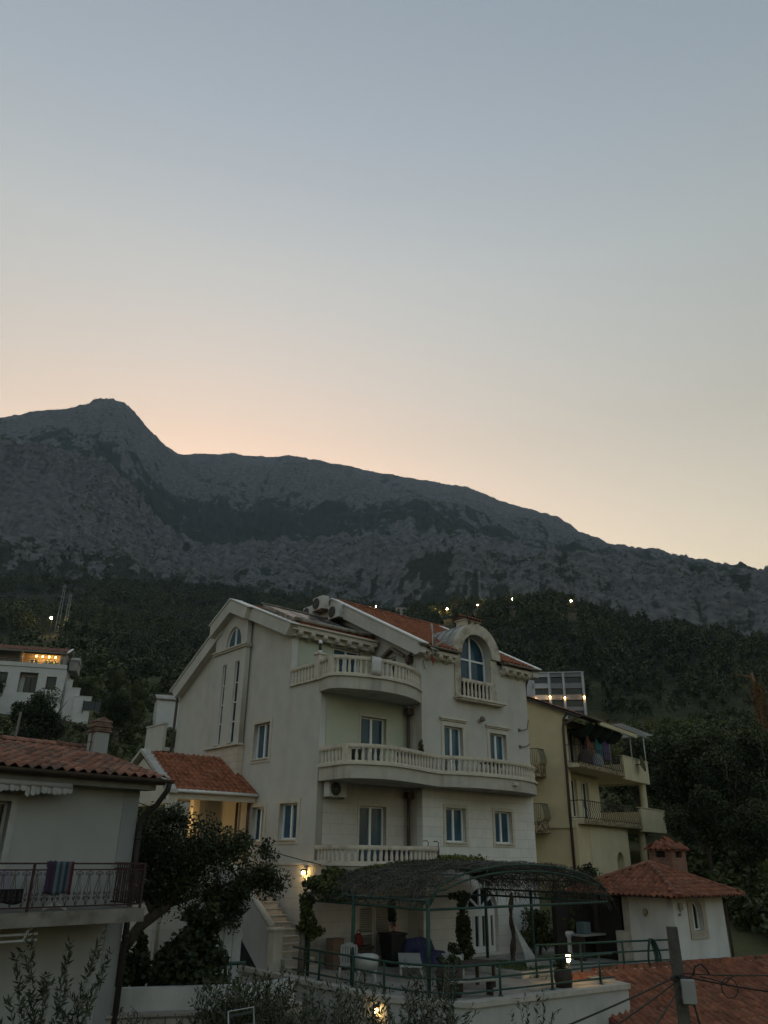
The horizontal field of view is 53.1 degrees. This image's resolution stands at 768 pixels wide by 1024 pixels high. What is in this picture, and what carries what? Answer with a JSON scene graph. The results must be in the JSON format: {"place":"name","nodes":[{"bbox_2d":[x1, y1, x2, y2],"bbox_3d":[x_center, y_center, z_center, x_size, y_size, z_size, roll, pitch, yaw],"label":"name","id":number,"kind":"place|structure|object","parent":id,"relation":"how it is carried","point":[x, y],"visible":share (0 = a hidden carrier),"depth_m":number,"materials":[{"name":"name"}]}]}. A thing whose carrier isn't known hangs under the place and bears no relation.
{"place":"outdoors","nodes":[
{"label":"outdoors","id":0,"kind":"place"},
{"bbox_2d":[0,398,767,956],"bbox_3d":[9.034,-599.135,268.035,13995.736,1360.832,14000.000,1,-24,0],"label":"hillside","id":1,"kind":"structure","parent":0,"point":[204,508],"depth_m":884.56,"materials":[{"name":"stone"}]},
{"bbox_2d":[5,686,74,740],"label":"leafy tree","id":2,"kind":"object","parent":1,"relation":"on","point":[39,713],"visible":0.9,"depth_m":81.05,"materials":[{"name":"green plant"}]},
{"bbox_2d":[0,644,80,714],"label":"hillside house","id":3,"kind":"structure","parent":1,"relation":"on","point":[25,672],"depth_m":106.35,"materials":[{"name":"paint"}]},
{"bbox_2d":[23,677,37,692],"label":"window","id":4,"kind":"structure","parent":3,"relation":"in","point":[30,683],"depth_m":106.22,"materials":[{"name":"glass"}]},
{"bbox_2d":[0,928,115,1023],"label":"olive tree","id":5,"kind":"object","parent":1,"relation":"on","point":[43,991],"visible":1,"depth_m":6.03,"materials":[{"name":"green plant"}]},
{"bbox_2d":[59,679,91,723],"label":"stepped garden wall","id":6,"kind":"structure","parent":1,"relation":"on","point":[74,700],"depth_m":106.02,"materials":[{"name":"concrete"}]},
{"bbox_2d":[0,717,174,1023],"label":"white house","id":7,"kind":"structure","parent":1,"relation":"on","point":[87,825],"depth_m":15.65,"materials":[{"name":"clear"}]},
{"bbox_2d":[0,871,11,888],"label":"white sheet","id":8,"kind":"object","parent":7,"relation":"hanging from","point":[6,880],"visible":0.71,"depth_m":14.01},
{"bbox_2d":[0,794,19,868],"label":"balcony door","id":9,"kind":"structure","parent":7,"relation":"in","point":[4,798],"depth_m":15.22,"materials":[{"name":"white glass"}]},
{"bbox_2d":[0,889,22,904],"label":"dark garment","id":10,"kind":"object","parent":7,"relation":"hanging from","point":[5,897],"visible":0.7,"depth_m":13.95,"materials":[{"name":"black fabric"}]},
{"bbox_2d":[0,778,72,795],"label":"awning","id":11,"kind":"object","parent":7,"relation":"attached to","point":[27,785],"visible":1,"depth_m":15.27,"materials":[{"name":"fabric"}]},
{"bbox_2d":[43,861,74,895],"bbox_3d":[-6.104,6.882,14.439,0.037,0.580,0.520,-21,-32,39],"label":"striped towel","id":12,"kind":"object","parent":7,"relation":"hanging from","point":[58,878],"visible":1,"depth_m":14.44,"materials":[{"name":"fabric"}]},
{"bbox_2d":[77,681,98,701],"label":"leafy tree","id":13,"kind":"object","parent":1,"relation":"on","point":[88,688],"visible":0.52,"depth_m":115.59,"materials":[{"name":"green plant"}]},
{"bbox_2d":[82,700,105,712],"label":"dark fence","id":14,"kind":"object","parent":1,"relation":"on","point":[91,705],"visible":0.71,"depth_m":106.19,"materials":[{"name":"black metal"}]},
{"bbox_2d":[104,669,123,693],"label":"leafy tree","id":15,"kind":"object","parent":1,"relation":"on","point":[115,681],"visible":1,"depth_m":140.50,"materials":[{"name":"green plant"}]},
{"bbox_2d":[98,690,135,741],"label":"leafy tree","id":16,"kind":"object","parent":1,"relation":"on","point":[118,707],"visible":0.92,"depth_m":88.30,"materials":[{"name":"green plant"}]},
{"bbox_2d":[111,1005,158,1023],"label":"bush","id":17,"kind":"object","parent":1,"relation":"on","point":[137,1021],"visible":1,"depth_m":14.68,"materials":[{"name":"green plant"}]},
{"bbox_2d":[152,694,179,730],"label":"garden shed","id":18,"kind":"structure","parent":1,"relation":"on","point":[164,708],"depth_m":107.83,"materials":[{"name":"paint"}]},
{"bbox_2d":[115,901,231,986],"bbox_3d":[-4.664,10.665,17.085,2.854,3.615,1.794,1,-24,0],"label":"garden shrub","id":19,"kind":"object","parent":1,"relation":"on","point":[183,964],"visible":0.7,"depth_m":17.20,"materials":[{"name":"green plant"}]},
{"bbox_2d":[105,978,303,1023],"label":"garden wall","id":20,"kind":"structure","parent":1,"relation":"on","point":[162,1004],"depth_m":16.10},
{"bbox_2d":[116,798,294,978],"bbox_3d":[-4.804,10.466,19.114,4.900,6.428,3.004,1,-24,0],"label":"garden tree","id":21,"kind":"object","parent":1,"relation":"on","point":[181,870],"visible":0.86,"depth_m":19.38,"materials":[{"name":"green plant"}]},
{"bbox_2d":[0,528,439,691],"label":"mixed wood","id":22,"kind":"object","parent":1,"relation":"on","point":[27,612],"visible":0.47,"depth_m":339.99,"materials":[{"name":"green plant"}]},
{"bbox_2d":[205,921,242,981],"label":"white gate","id":23,"kind":"structure","parent":1,"relation":"on","point":[233,945],"depth_m":19.79,"materials":[{"name":"metal"}]},
{"bbox_2d":[227,1006,254,1023],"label":"metal chair","id":24,"kind":"object","parent":1,"relation":"on","point":[239,1014],"visible":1,"depth_m":11.96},
{"bbox_2d":[188,963,302,1023],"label":"rosemary shrub","id":25,"kind":"object","parent":1,"relation":"on","point":[221,1017],"visible":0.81,"depth_m":13.99,"materials":[{"name":"green plant"}]},
{"bbox_2d":[251,986,369,1023],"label":"rosemary shrub","id":26,"kind":"object","parent":1,"relation":"on","point":[265,1021],"visible":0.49,"depth_m":13.29,"materials":[{"name":"green plant"}]},
{"bbox_2d":[289,964,392,1023],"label":"olive bush","id":27,"kind":"object","parent":1,"relation":"on","point":[335,1018],"visible":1,"depth_m":9.42,"materials":[{"name":"green plant"}]},
{"bbox_2d":[0,716,767,938],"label":"undergrowth","id":28,"kind":"object","parent":1,"relation":"on","point":[733,874],"visible":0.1,"depth_m":44.93,"materials":[{"name":"green plant"}]},
{"bbox_2d":[0,433,767,636],"bbox_3d":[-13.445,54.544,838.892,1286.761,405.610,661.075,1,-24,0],"label":"rock scrub","id":29,"kind":"object","parent":1,"relation":"on","point":[445,574],"visible":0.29,"depth_m":773.61,"materials":[{"name":"green plant"}]},
{"bbox_2d":[0,398,767,571],"bbox_3d":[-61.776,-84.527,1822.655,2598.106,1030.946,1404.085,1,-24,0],"label":"summit scrub","id":30,"kind":"object","parent":1,"relation":"on","point":[334,492],"visible":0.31,"depth_m":1666.82,"materials":[{"name":"green plant"}]},
{"bbox_2d":[73,666,767,749],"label":"undergrowth","id":31,"kind":"object","parent":1,"relation":"on","point":[93,676],"visible":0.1,"depth_m":161.02,"materials":[{"name":"green plant"}]},
{"bbox_2d":[376,956,479,1023],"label":"olive bush","id":32,"kind":"object","parent":1,"relation":"on","point":[431,1016],"visible":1,"depth_m":9.28,"materials":[{"name":"green plant"}]},
{"bbox_2d":[238,965,630,1023],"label":"terrace wall","id":33,"kind":"structure","parent":1,"relation":"on","point":[573,1004],"depth_m":18.82,"materials":[{"name":"stone"}]},
{"bbox_2d":[509,976,560,1023],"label":"olive sapling","id":34,"kind":"object","parent":1,"relation":"on","point":[536,1011],"visible":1,"depth_m":7.58,"materials":[{"name":"green plant"}]},
{"bbox_2d":[526,671,587,718],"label":"framed block","id":35,"kind":"structure","parent":1,"relation":"on","point":[557,687],"depth_m":209.60,"materials":[{"name":"white glass"}]},
{"bbox_2d":[412,588,767,718],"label":"pine wood","id":36,"kind":"object","parent":1,"relation":"on","point":[715,645],"visible":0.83,"depth_m":255.54,"materials":[{"name":"green plant"}]},
{"bbox_2d":[526,695,666,890],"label":"ochre house","id":37,"kind":"structure","parent":1,"relation":"on","point":[575,827],"depth_m":42.07,"materials":[{"name":"paint"}]},
{"bbox_2d":[567,727,574,762],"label":"balcony door","id":38,"kind":"structure","parent":37,"relation":"in","point":[569,736],"depth_m":44.28,"materials":[{"name":"grey glass"}]},
{"bbox_2d":[581,782,588,818],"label":"balcony door","id":39,"kind":"structure","parent":37,"relation":"in","point":[583,785],"depth_m":44.13,"materials":[{"name":"white glass"}]},
{"bbox_2d":[567,721,622,743],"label":"shade net","id":40,"kind":"object","parent":37,"relation":"attached to","point":[593,733],"visible":0.88,"depth_m":43.67,"materials":[{"name":"fabric"}]},
{"bbox_2d":[603,723,652,769],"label":"lath canopy","id":41,"kind":"object","parent":37,"relation":"on","point":[642,734],"visible":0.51,"depth_m":48.64,"materials":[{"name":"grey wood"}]},
{"bbox_2d":[604,737,670,806],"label":"leafy tree","id":42,"kind":"object","parent":1,"relation":"on","point":[637,749],"visible":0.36,"depth_m":59.28,"materials":[{"name":"green plant"}]},
{"bbox_2d":[572,954,767,1023],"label":"tiled roof","id":43,"kind":"structure","parent":1,"relation":"on","point":[715,1005],"depth_m":21.76,"materials":[{"name":"tile"}]},
{"bbox_2d":[580,711,767,745],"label":"meadow scrub","id":44,"kind":"object","parent":1,"relation":"on","point":[667,720],"visible":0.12,"depth_m":182.38,"materials":[{"name":"green plant"}]},
{"bbox_2d":[666,926,690,1023],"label":"utility pole","id":45,"kind":"object","parent":1,"relation":"on","point":[683,1013],"visible":0.95,"depth_m":11.44,"materials":[{"name":"wood"}]},
{"bbox_2d":[569,976,676,1023],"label":"cable","id":46,"kind":"object","parent":45,"relation":"attached to","point":[609,1007],"visible":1,"depth_m":9.69,"materials":[{"name":"rubber"}]},
{"bbox_2d":[617,980,677,1023],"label":"cable","id":47,"kind":"object","parent":45,"relation":"attached to","point":[645,1004],"visible":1,"depth_m":10.15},
{"bbox_2d":[680,979,699,1023],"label":"meter box","id":48,"kind":"object","parent":45,"relation":"attached to","point":[688,991],"visible":1,"depth_m":11.19,"materials":[{"name":"grey metal"}]},
{"bbox_2d":[673,963,737,998],"bbox_3d":[4.813,6.966,11.423,1.080,0.468,0.099,6,-25,-11],"label":"cable coil","id":49,"kind":"object","parent":45,"relation":"hanging from","point":[703,966],"visible":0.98,"depth_m":11.43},
{"bbox_2d":[649,728,724,832],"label":"leafy tree","id":50,"kind":"object","parent":1,"relation":"on","point":[676,766],"visible":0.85,"depth_m":53.15,"materials":[{"name":"green plant"}]},
{"bbox_2d":[663,784,737,873],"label":"leafy tree","id":51,"kind":"object","parent":1,"relation":"on","point":[709,813],"visible":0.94,"depth_m":42.90,"materials":[{"name":"green plant"}]},
{"bbox_2d":[691,725,735,760],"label":"leafy tree","id":52,"kind":"object","parent":1,"relation":"on","point":[719,739],"visible":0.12,"depth_m":63.25,"materials":[{"name":"green plant"}]},
{"bbox_2d":[690,743,767,824],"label":"leafy tree","id":53,"kind":"object","parent":1,"relation":"on","point":[724,777],"visible":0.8,"depth_m":49.13,"materials":[{"name":"green plant"}]},
{"bbox_2d":[720,797,767,891],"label":"leafy tree","id":54,"kind":"object","parent":1,"relation":"on","point":[752,827],"visible":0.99,"depth_m":38.36,"materials":[{"name":"green plant"}]},
{"bbox_2d":[725,722,767,799],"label":"leafy tree","id":55,"kind":"object","parent":1,"relation":"on","point":[751,750],"visible":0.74,"depth_m":55.23,"materials":[{"name":"green plant"}]},
{"bbox_2d":[728,893,767,927],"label":"leafy bush","id":56,"kind":"object","parent":1,"relation":"on","point":[738,902],"visible":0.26,"depth_m":31.96,"materials":[{"name":"green plant"}]},
{"bbox_2d":[735,673,767,730],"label":"dead conifer","id":57,"kind":"object","parent":1,"relation":"on","point":[758,697],"visible":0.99,"depth_m":133.00,"materials":[{"name":"brown plant"}]},
{"bbox_2d":[0,0,767,569],"label":"sky","id":58,"kind":"structure","parent":0,"point":[515,252],"materials":[{"name":"blue"}]},
{"bbox_2d":[254,946,639,999],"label":"terrace paving","id":59,"kind":"structure","parent":0,"point":[506,982],"depth_m":20.90,"materials":[{"name":"stone"}]},
{"bbox_2d":[218,858,317,973],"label":"staircase","id":60,"kind":"structure","parent":59,"relation":"on","point":[270,939],"depth_m":22.69,"materials":[{"name":"stone"}]},
{"bbox_2d":[121,598,542,986],"bbox_3d":[-2.897,11.002,30.385,13.680,15.668,14.830,20,-30,-36],"label":"villa","id":61,"kind":"object","parent":59,"relation":"on","point":[280,718],"visible":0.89,"depth_m":27.26,"materials":[{"name":"paint"}]},
{"bbox_2d":[248,802,266,845],"bbox_3d":[-4.339,10.823,26.670,0.275,1.370,1.070,20,-30,-36],"label":"window","id":62,"kind":"structure","parent":61,"relation":"in","point":[260,817],"depth_m":26.80,"materials":[{"name":"white glass"}]},
{"bbox_2d":[249,717,272,763],"bbox_3d":[-4.391,8.306,27.900,0.275,1.530,1.340,20,-30,-36],"label":"window","id":63,"kind":"structure","parent":61,"relation":"in","point":[263,752],"depth_m":28.03,"materials":[{"name":"blue glass"}]},
{"bbox_2d":[275,798,300,843],"bbox_3d":[-3.114,10.199,25.365,0.275,1.390,1.340,20,-30,-36],"label":"window","id":64,"kind":"structure","parent":61,"relation":"in","point":[291,812],"depth_m":25.48,"materials":[{"name":"blue glass"}]},
{"bbox_2d":[261,602,374,638],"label":"solar collectors","id":65,"kind":"object","parent":61,"relation":"on","point":[305,618],"visible":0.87,"depth_m":30.18,"materials":[{"name":"grey glass"}]},
{"bbox_2d":[312,595,328,613],"bbox_3d":[-2.747,3.992,33.202,0.428,0.630,0.746,20,-30,-36],"label":"air conditioner","id":66,"kind":"object","parent":61,"relation":"attached to","point":[320,604],"visible":1,"depth_m":33.04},
{"bbox_2d":[323,781,346,799],"bbox_3d":[-1.548,8.934,24.700,0.726,0.530,0.388,20,-30,-36],"label":"air conditioner","id":67,"kind":"object","parent":61,"relation":"attached to","point":[336,789],"visible":1,"depth_m":24.57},
{"bbox_2d":[328,603,343,622],"bbox_3d":[-1.954,4.266,32.471,0.588,0.630,0.766,20,-30,-36],"label":"air conditioner","id":68,"kind":"object","parent":61,"relation":"attached to","point":[335,612],"visible":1,"depth_m":32.26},
{"bbox_2d":[332,646,361,672],"bbox_3d":[-1.474,6.184,29.413,1.420,1.920,0.170,20,-30,-36],"label":"balcony door","id":69,"kind":"structure","parent":61,"relation":"in","point":[335,651],"depth_m":29.69,"materials":[{"name":"blue glass"}]},
{"bbox_2d":[357,803,387,860],"bbox_3d":[-0.442,10.778,25.475,1.300,2.060,0.230,20,-30,-36],"label":"balcony door","id":70,"kind":"structure","parent":61,"relation":"in","point":[369,818],"depth_m":25.69,"materials":[{"name":"white glass"}]},
{"bbox_2d":[358,713,387,760],"bbox_3d":[-0.432,8.141,26.634,1.290,2.120,0.230,20,-30,-36],"label":"balcony door","id":71,"kind":"structure","parent":61,"relation":"in","point":[370,729],"depth_m":26.93,"materials":[{"name":"blue glass"}]},
{"bbox_2d":[358,904,388,959],"bbox_3d":[-0.332,13.347,24.432,1.340,1.580,0.060,20,-30,-36],"label":"louvred door","id":72,"kind":"structure","parent":61,"relation":"in","point":[374,920],"depth_m":24.43,"materials":[{"name":"paint"}]},
{"bbox_2d":[369,656,381,675],"bbox_3d":[-0.276,5.189,25.931,0.485,0.621,0.258,20,-30,-36],"label":"beach towel","id":73,"kind":"object","parent":61,"relation":"hanging from","point":[377,665],"visible":1,"depth_m":25.84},
{"bbox_2d":[423,623,450,668],"bbox_3d":[1.997,5.063,28.649,1.128,1.619,0.512,20,-30,-36],"label":"roof aerial","id":74,"kind":"object","parent":61,"relation":"attached to","point":[432,648],"visible":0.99,"depth_m":28.36,"materials":[{"name":"metal"}]},
{"bbox_2d":[439,716,467,770],"bbox_3d":[2.502,8.721,27.965,1.420,2.350,0.310,20,-30,-36],"label":"balcony door","id":75,"kind":"structure","parent":61,"relation":"in","point":[450,736],"depth_m":28.22,"materials":[{"name":"blue glass"}]},
{"bbox_2d":[443,804,468,845],"bbox_3d":[2.473,10.984,26.975,1.220,1.350,0.275,20,-30,-36],"label":"window","id":76,"kind":"structure","parent":61,"relation":"in","point":[452,816],"depth_m":27.07,"materials":[{"name":"blue glass"}]},
{"bbox_2d":[460,636,484,681],"bbox_3d":[3.363,5.819,30.369,1.700,1.850,0.072,20,-30,-36],"label":"arched window","id":77,"kind":"structure","parent":61,"relation":"in","point":[471,657],"depth_m":30.50,"materials":[{"name":"blue glass"}]},
{"bbox_2d":[468,888,495,952],"bbox_3d":[3.299,14.068,26.549,1.520,2.010,0.090,20,-30,-36],"label":"front door","id":78,"kind":"structure","parent":61,"relation":"in","point":[477,916],"depth_m":26.54,"materials":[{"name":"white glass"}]},
{"bbox_2d":[485,724,510,773],"bbox_3d":[4.348,9.111,29.500,1.390,1.730,0.310,20,-30,-36],"label":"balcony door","id":79,"kind":"structure","parent":61,"relation":"in","point":[495,749],"depth_m":29.68,"materials":[{"name":"blue glass"}]},
{"bbox_2d":[492,808,515,846],"bbox_3d":[4.368,11.666,28.426,1.170,1.330,0.275,20,-30,-36],"label":"window","id":80,"kind":"structure","parent":61,"relation":"in","point":[500,820],"depth_m":28.52,"materials":[{"name":"blue glass"}]},
{"bbox_2d":[325,937,344,969],"bbox_3d":[-1.449,13.048,22.715,0.420,0.800,0.380,20,-30,-36],"label":"cardboard box","id":81,"kind":"object","parent":59,"relation":"on","point":[334,944],"visible":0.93,"depth_m":22.60,"materials":[{"name":"cardboard"}]},
{"bbox_2d":[337,942,359,982],"bbox_3d":[-0.920,11.866,20.285,0.570,0.988,0.663,1,-24,0],"label":"garden chair","id":82,"kind":"object","parent":59,"relation":"on","point":[347,946],"visible":0.44,"depth_m":20.15,"materials":[{"name":"white plastic"}]},
{"bbox_2d":[341,945,373,969],"bbox_3d":[-0.922,13.319,23.012,1.160,0.560,0.560,20,-30,-36],"label":"storage box","id":83,"kind":"object","parent":59,"relation":"on","point":[365,949],"visible":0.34,"depth_m":23.00,"materials":[{"name":"brown wood"}]},
{"bbox_2d":[354,953,378,988],"bbox_3d":[-0.463,11.643,19.545,0.670,0.803,0.596,5,-24,-9],"label":"tub chair","id":84,"kind":"object","parent":59,"relation":"on","point":[370,965],"visible":0.66,"depth_m":19.41,"materials":[{"name":"white plastic"}]},
{"bbox_2d":[378,895,407,966],"bbox_3d":[0.266,12.910,23.788,0.660,1.965,0.660,20,-30,-36],"label":"planter","id":85,"kind":"object","parent":59,"relation":"on","point":[391,944],"visible":0.8,"depth_m":23.47,"materials":[{"name":"black plastic"}]},
{"bbox_2d":[398,953,421,979],"bbox_3d":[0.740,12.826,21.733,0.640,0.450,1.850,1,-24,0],"label":"chair","id":86,"kind":"object","parent":59,"relation":"on","point":[412,957],"visible":0.87,"depth_m":22.10,"materials":[{"name":"white plastic"}]},
{"bbox_2d":[402,937,444,964],"bbox_3d":[1.258,13.480,23.598,1.350,0.750,0.850,20,-30,-36],"label":"covered seat","id":87,"kind":"object","parent":59,"relation":"on","point":[415,945],"visible":0.66,"depth_m":23.52,"materials":[{"name":"fabric"}]},
{"bbox_2d":[435,954,462,997],"bbox_3d":[1.582,11.150,18.541,0.664,0.921,0.674,20,-30,-36],"label":"barrel planter","id":88,"kind":"object","parent":59,"relation":"on","point":[459,974],"visible":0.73,"depth_m":18.38,"materials":[{"name":"brown wood"}]},
{"bbox_2d":[292,946,614,1000],"bbox_3d":[1.653,11.583,19.297,8.707,0.748,3.505,-1,-24,5],"label":"terrace railing","id":89,"kind":"object","parent":59,"relation":"on","point":[499,964],"visible":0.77,"depth_m":19.00,"materials":[{"name":"metal"}]},
{"bbox_2d":[447,942,461,959],"bbox_3d":[2.036,12.749,21.974,0.414,0.814,0.434,20,-30,-36],"label":"barrel planter","id":90,"kind":"object","parent":59,"relation":"on","point":[452,948],"visible":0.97,"depth_m":22.03,"materials":[{"name":"plastic"}]},
{"bbox_2d":[306,863,607,997],"bbox_3d":[2.235,11.759,22.304,7.400,2.896,5.076,20,-30,-36],"label":"pergola","id":91,"kind":"object","parent":59,"relation":"on","point":[353,903],"visible":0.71,"depth_m":21.07,"materials":[{"name":"metal"}]},
{"bbox_2d":[295,853,618,975],"bbox_3d":[2.218,11.687,22.463,8.208,3.176,5.682,20,-30,-36],"label":"grapevine","id":92,"kind":"object","parent":91,"relation":"on","point":[323,882],"visible":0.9,"depth_m":21.86,"materials":[{"name":"green plant"}]},
{"bbox_2d":[512,916,547,977],"bbox_3d":[4.315,12.775,22.784,0.560,1.447,2.710,1,-24,-1],"label":"hammock","id":93,"kind":"object","parent":91,"relation":"hanging from","point":[528,953],"visible":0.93,"depth_m":22.79,"materials":[{"name":"fabric"}]},
{"bbox_2d":[448,890,475,959],"bbox_3d":[2.430,12.748,23.567,0.662,2.131,0.912,-16,-29,32],"label":"ivy","id":94,"kind":"object","parent":59,"relation":"on","point":[463,930],"visible":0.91,"depth_m":23.51,"materials":[{"name":"green plant"}]},
{"bbox_2d":[439,959,497,991],"bbox_3d":[2.181,11.844,19.660,1.500,0.580,0.750,22,-32,-39],"label":"terrace table","id":95,"kind":"object","parent":59,"relation":"on","point":[472,961],"visible":0.45,"depth_m":19.91,"materials":[{"name":"grey wood"}]},
{"bbox_2d":[450,978,496,997],"bbox_3d":[2.075,11.425,18.458,1.300,0.360,0.340,12,-26,-24],"label":"bench","id":96,"kind":"object","parent":59,"relation":"on","point":[489,984],"visible":0.54,"depth_m":18.55,"materials":[{"name":"brown wood"}]},
{"bbox_2d":[465,959,553,978],"bbox_3d":[3.678,13.278,22.419,1.500,0.247,2.200,20,-30,-36],"label":"lawn bed","id":97,"kind":"object","parent":59,"relation":"on","point":[514,968],"visible":0.56,"depth_m":21.87,"materials":[{"name":"plant"}]},
{"bbox_2d":[508,892,515,960],"bbox_3d":[4.014,13.035,24.055,0.224,2.065,0.214,20,-30,-36],"label":"vine stem","id":98,"kind":"object","parent":59,"relation":"on","point":[513,939],"visible":0.86,"depth_m":24.01,"materials":[{"name":"brown plant"}]},
{"bbox_2d":[519,907,553,954],"bbox_3d":[5.386,14.459,26.536,1.553,1.496,1.074,20,-30,-36],"label":"terrace shrub","id":99,"kind":"object","parent":59,"relation":"on","point":[543,935],"visible":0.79,"depth_m":26.52,"materials":[{"name":"green plant"}]},
{"bbox_2d":[552,955,572,987],"bbox_3d":[4.657,11.966,20.043,0.484,0.723,0.474,-7,-25,17],"label":"barrel planter","id":100,"kind":"object","parent":59,"relation":"on","point":[561,976],"visible":0.87,"depth_m":19.86,"materials":[{"name":"brown wood"}]},
{"bbox_2d":[563,906,575,959],"bbox_3d":[6.080,14.062,25.751,0.849,1.587,0.763,20,-30,-36],"label":"plant stand","id":101,"kind":"object","parent":59,"relation":"on","point":[569,933],"visible":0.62,"depth_m":25.55,"materials":[{"name":"white plastic"}]},
{"bbox_2d":[550,862,602,897],"bbox_3d":[7.059,14.396,28.051,1.673,2.998,1.752,20,-30,-36],"label":"leafy bush","id":102,"kind":"object","parent":59,"relation":"on","point":[590,869],"visible":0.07,"depth_m":28.30,"materials":[{"name":"green plant"}]},
{"bbox_2d":[571,921,605,960],"bbox_3d":[6.862,14.343,25.702,1.400,1.150,0.600,20,-30,-36],"label":"barbecue grill","id":103,"kind":"object","parent":59,"relation":"on","point":[583,930],"visible":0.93,"depth_m":25.45,"materials":[{"name":"grey metal"}]},
{"bbox_2d":[534,939,669,977],"bbox_3d":[6.524,13.028,22.500,5.116,0.828,0.151,11,-26,-22],"label":"garden railing","id":104,"kind":"object","parent":59,"relation":"on","point":[580,951],"visible":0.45,"depth_m":22.38,"materials":[{"name":"metal"}]},
{"bbox_2d":[647,938,661,967],"bbox_3d":[8.054,13.297,23.026,0.672,0.949,0.166,20,-30,-36],"label":"garden hose","id":105,"kind":"object","parent":104,"relation":"hanging from","point":[655,947],"visible":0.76,"depth_m":23.15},
{"bbox_2d":[551,836,744,962],"bbox_3d":[8.834,13.255,26.070,5.451,4.279,4.602,20,-30,-36],"label":"tiled hut","id":106,"kind":"object","parent":59,"relation":"on","point":[660,884],"visible":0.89,"depth_m":25.51,"materials":[{"name":"paint"}]},
{"bbox_2d":[686,900,709,939],"bbox_3d":[10.190,13.334,25.185,1.080,1.120,0.230,20,-30,-36],"label":"arched window","id":107,"kind":"structure","parent":106,"relation":"in","point":[693,919],"depth_m":25.15,"materials":[{"name":"white glass"}]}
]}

